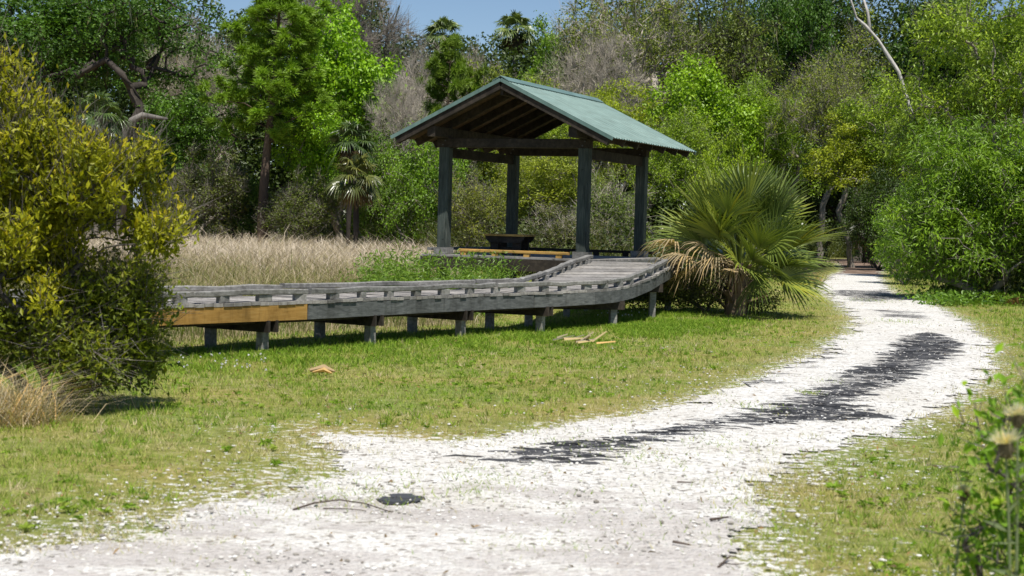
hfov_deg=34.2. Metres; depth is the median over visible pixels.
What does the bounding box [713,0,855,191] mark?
oak tree
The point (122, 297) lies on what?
dark bush
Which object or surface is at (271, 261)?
straw grass
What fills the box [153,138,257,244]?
shrub
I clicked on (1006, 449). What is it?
thistle
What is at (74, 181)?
yellow bush
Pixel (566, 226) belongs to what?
shrub
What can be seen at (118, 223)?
cabbage palm
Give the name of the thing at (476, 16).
sky
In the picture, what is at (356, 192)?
cabbage palm
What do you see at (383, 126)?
mossy tree
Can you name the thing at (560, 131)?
leafy tree
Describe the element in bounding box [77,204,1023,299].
undergrowth
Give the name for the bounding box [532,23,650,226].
bare tree
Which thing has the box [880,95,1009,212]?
leafy tree
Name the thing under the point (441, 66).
pine tree
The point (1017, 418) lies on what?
thistle
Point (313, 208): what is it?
shrub
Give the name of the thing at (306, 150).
leafy tree
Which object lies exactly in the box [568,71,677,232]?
leafy tree
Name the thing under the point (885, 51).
dead trunk
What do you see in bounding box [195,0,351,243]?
pine tree
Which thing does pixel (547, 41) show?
oak tree
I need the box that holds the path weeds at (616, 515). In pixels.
[44,297,959,575]
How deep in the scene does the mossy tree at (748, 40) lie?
94.66 m
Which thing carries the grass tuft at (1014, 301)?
on the ground at (272, 473)
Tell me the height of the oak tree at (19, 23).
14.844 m
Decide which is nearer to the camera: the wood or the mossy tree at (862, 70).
the mossy tree at (862, 70)
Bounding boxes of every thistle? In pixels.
[935,482,978,575]
[983,426,1023,575]
[991,401,1023,575]
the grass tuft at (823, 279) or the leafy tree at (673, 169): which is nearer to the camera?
the grass tuft at (823, 279)
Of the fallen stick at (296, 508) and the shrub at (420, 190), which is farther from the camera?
the shrub at (420, 190)
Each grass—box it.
[0,308,798,398]
[4,222,484,351]
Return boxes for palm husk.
[309,364,334,373]
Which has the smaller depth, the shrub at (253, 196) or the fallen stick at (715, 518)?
the fallen stick at (715, 518)
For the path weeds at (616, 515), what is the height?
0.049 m
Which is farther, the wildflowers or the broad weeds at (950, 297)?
the broad weeds at (950, 297)
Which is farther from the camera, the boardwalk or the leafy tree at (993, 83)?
the leafy tree at (993, 83)
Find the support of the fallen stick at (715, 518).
on the path
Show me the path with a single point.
(264, 533)
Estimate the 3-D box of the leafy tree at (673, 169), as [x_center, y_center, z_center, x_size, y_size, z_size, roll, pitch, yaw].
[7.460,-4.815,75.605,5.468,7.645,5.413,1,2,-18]
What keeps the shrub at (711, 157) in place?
on the ground at (272, 473)
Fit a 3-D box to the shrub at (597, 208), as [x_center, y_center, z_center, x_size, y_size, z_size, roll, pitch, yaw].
[3.143,-2.297,54.605,3.627,4.092,3.550,2,2,15]
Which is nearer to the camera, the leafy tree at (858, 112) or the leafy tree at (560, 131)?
the leafy tree at (858, 112)
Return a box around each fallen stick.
[292,499,391,512]
[672,540,690,544]
[709,516,728,520]
[717,555,744,567]
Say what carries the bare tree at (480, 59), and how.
on the ground at (272, 473)
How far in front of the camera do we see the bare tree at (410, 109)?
81.41 m
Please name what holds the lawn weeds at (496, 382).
on the ground at (272, 473)
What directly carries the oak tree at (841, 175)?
on the ground at (272, 473)
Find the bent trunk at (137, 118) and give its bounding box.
[121,112,167,229]
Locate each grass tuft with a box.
[0,355,152,429]
[806,267,863,284]
[1004,294,1023,305]
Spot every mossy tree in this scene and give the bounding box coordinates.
[368,85,438,230]
[537,0,730,248]
[634,0,789,123]
[754,47,896,260]
[786,0,922,261]
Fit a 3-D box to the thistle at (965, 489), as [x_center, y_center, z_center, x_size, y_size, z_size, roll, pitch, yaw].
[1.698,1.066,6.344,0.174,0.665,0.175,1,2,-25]
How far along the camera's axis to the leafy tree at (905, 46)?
86.54 m
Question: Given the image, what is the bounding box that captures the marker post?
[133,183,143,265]
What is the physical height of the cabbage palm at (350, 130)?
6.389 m
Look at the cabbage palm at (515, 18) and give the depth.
109.09 m
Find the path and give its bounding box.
[0,259,1001,575]
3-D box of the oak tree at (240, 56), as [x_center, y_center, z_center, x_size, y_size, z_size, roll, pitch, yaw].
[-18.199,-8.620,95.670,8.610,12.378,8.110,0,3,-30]
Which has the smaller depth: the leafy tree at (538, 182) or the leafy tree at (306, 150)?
the leafy tree at (538, 182)
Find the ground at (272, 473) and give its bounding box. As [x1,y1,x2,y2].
[0,217,1023,575]
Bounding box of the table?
[484,234,535,254]
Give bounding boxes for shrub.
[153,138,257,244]
[201,160,277,241]
[251,161,346,244]
[318,125,421,246]
[361,115,470,250]
[432,160,505,252]
[522,200,628,254]
[560,160,662,255]
[624,258,785,315]
[688,119,771,247]
[831,161,911,270]
[865,181,928,284]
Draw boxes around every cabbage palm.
[70,88,132,236]
[101,133,145,241]
[323,119,377,247]
[323,152,387,250]
[421,16,465,54]
[489,9,540,76]
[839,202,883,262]
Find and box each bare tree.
[129,5,252,231]
[243,0,434,233]
[361,61,433,233]
[392,39,474,229]
[429,39,505,184]
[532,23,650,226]
[554,17,662,214]
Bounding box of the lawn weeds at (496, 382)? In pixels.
[0,296,1023,575]
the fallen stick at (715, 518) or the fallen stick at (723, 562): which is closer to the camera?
the fallen stick at (723, 562)
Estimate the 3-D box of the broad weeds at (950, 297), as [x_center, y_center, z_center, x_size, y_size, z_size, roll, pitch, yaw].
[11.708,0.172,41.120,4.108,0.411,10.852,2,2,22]
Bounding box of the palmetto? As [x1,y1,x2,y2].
[634,154,849,316]
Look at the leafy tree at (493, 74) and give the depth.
97.09 m
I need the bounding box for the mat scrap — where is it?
[376,493,425,503]
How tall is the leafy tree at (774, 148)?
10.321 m
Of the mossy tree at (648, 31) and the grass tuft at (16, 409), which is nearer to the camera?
the grass tuft at (16, 409)
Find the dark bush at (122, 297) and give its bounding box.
[0,227,214,418]
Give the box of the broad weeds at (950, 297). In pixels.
[896,286,1023,307]
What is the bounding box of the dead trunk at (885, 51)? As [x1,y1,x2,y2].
[850,0,917,138]
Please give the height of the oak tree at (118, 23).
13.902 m
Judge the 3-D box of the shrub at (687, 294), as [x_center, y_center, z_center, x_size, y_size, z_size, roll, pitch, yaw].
[3.592,0.051,31.152,3.524,1.216,1.656,2,2,0]
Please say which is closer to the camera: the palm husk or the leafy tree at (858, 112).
the palm husk
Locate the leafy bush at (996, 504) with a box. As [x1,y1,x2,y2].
[894,328,1023,575]
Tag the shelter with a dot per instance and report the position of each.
(511, 119)
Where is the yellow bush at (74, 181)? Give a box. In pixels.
[0,4,231,410]
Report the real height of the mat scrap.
0.020 m
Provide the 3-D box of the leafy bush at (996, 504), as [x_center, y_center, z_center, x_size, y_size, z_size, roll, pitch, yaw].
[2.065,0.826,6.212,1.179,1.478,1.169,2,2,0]
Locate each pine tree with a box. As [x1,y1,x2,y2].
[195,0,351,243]
[414,31,489,191]
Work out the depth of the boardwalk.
22.32 m
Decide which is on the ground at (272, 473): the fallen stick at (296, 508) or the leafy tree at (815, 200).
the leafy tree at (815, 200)
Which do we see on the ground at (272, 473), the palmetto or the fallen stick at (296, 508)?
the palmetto
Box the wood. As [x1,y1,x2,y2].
[0,0,1023,255]
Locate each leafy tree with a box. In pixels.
[133,78,250,236]
[258,98,376,242]
[266,0,413,242]
[457,54,543,203]
[480,136,626,233]
[481,72,571,235]
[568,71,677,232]
[617,100,725,250]
[638,43,780,203]
[711,67,822,254]
[788,139,858,259]
[815,67,962,266]
[859,0,1003,183]
[873,0,1023,219]
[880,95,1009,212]
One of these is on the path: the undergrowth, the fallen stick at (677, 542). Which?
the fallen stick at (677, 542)
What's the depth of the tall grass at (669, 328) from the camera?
22.21 m
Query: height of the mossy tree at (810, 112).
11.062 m
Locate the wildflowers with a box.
[179,309,645,370]
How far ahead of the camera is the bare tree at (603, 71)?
89.26 m
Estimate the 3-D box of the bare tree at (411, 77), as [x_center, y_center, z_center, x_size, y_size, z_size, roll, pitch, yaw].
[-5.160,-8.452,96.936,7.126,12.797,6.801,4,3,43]
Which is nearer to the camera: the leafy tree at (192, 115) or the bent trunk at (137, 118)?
the bent trunk at (137, 118)
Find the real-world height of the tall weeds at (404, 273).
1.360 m
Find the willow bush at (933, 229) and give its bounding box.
[867,103,1023,301]
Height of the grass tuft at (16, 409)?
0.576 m
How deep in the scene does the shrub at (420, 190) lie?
75.12 m
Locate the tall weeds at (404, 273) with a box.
[338,242,527,320]
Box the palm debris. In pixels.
[553,331,614,343]
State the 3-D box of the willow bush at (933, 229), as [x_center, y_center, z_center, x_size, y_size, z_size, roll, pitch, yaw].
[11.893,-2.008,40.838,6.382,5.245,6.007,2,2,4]
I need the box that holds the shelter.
[390,75,696,299]
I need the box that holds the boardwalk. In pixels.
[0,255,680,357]
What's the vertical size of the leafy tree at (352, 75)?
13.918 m
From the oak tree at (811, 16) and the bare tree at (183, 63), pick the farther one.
the oak tree at (811, 16)
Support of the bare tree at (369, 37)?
on the ground at (272, 473)
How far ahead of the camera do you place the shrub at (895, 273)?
51.90 m
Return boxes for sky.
[0,0,1023,228]
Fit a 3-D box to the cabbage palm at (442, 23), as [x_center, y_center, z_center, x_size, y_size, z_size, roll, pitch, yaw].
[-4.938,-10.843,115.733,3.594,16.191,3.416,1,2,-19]
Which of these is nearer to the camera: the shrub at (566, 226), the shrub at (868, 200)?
the shrub at (566, 226)
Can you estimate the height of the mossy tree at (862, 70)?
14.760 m
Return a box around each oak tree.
[0,0,158,184]
[12,0,236,235]
[132,32,260,232]
[518,10,590,230]
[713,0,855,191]
[799,109,897,267]
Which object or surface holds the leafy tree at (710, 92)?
on the ground at (272, 473)
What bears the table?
on the shelter
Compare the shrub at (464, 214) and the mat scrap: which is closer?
the mat scrap
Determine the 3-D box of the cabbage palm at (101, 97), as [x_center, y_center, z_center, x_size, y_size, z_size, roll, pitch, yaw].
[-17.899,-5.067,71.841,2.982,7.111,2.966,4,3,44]
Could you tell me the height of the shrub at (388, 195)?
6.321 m
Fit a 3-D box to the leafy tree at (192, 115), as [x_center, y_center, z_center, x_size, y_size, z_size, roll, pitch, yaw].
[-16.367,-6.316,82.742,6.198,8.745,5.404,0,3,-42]

